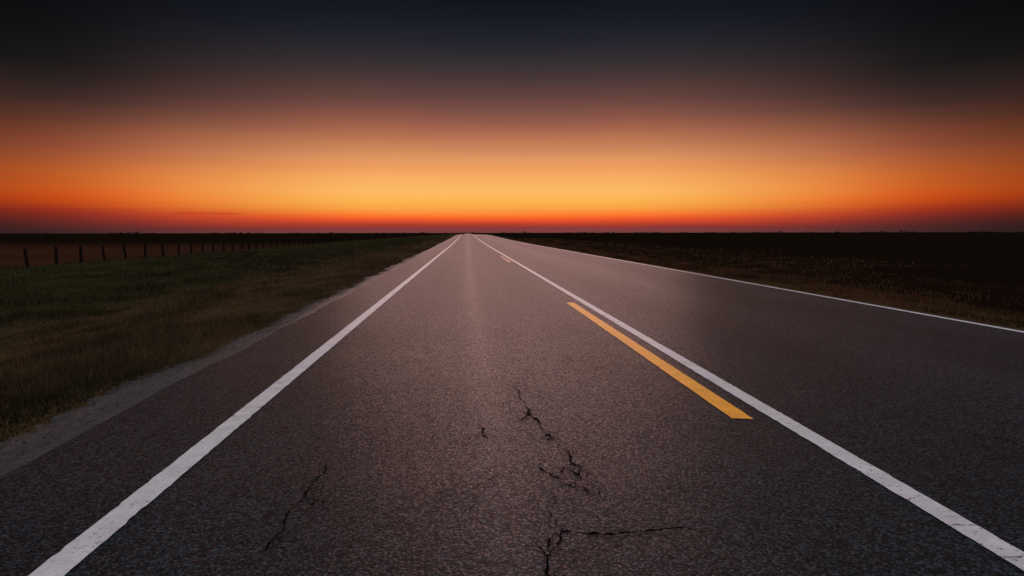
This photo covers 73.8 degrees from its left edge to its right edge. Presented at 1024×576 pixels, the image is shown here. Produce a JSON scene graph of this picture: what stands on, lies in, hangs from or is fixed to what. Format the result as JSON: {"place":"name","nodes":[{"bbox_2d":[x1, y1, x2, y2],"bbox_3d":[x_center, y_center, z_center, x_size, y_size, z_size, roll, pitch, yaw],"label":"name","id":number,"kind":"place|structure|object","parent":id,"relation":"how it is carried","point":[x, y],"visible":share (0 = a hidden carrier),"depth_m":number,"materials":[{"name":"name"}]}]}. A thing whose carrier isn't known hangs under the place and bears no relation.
{"place":"outdoors","nodes":[
{"label":"outdoors","id":0,"kind":"place"},
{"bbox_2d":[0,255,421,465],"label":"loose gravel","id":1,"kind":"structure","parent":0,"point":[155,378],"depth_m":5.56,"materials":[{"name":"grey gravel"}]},
{"bbox_2d":[0,233,1023,575],"bbox_3d":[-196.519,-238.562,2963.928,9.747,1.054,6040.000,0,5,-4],"label":"road","id":2,"kind":"structure","parent":0,"point":[474,405],"depth_m":4.05,"materials":[{"name":"grey asphalt"}]},
{"bbox_2d":[0,232,1023,439],"bbox_3d":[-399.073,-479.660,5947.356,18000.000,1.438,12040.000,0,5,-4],"label":"ground","id":3,"kind":"structure","parent":0,"point":[997,259],"depth_m":53.32,"materials":[{"name":"brown soil"}]},
{"bbox_2d":[9,232,330,267],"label":"wire fence","id":4,"kind":"object","parent":3,"relation":"on","point":[80,254],"visible":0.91,"depth_m":54.91,"materials":[{"name":"brown wood"}]},
{"bbox_2d":[0,235,457,475],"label":"gravel shoulder","id":5,"kind":"object","parent":3,"relation":"on","point":[69,433],"visible":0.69,"depth_m":5.24},
{"bbox_2d":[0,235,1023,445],"bbox_3d":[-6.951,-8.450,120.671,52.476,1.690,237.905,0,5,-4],"label":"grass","id":6,"kind":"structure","parent":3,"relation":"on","point":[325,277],"depth_m":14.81,"materials":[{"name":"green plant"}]},
{"bbox_2d":[0,230,1023,233],"bbox_3d":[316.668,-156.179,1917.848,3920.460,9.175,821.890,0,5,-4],"label":"distant scrub","id":7,"kind":"object","parent":3,"relation":"on","point":[504,232],"visible":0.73,"depth_m":1770.43,"materials":[{"name":"black plant"}]},
{"bbox_2d":[0,0,1023,233],"label":"sky","id":8,"kind":"structure","parent":0,"point":[123,116],"materials":[{"name":"orange"}]}
]}

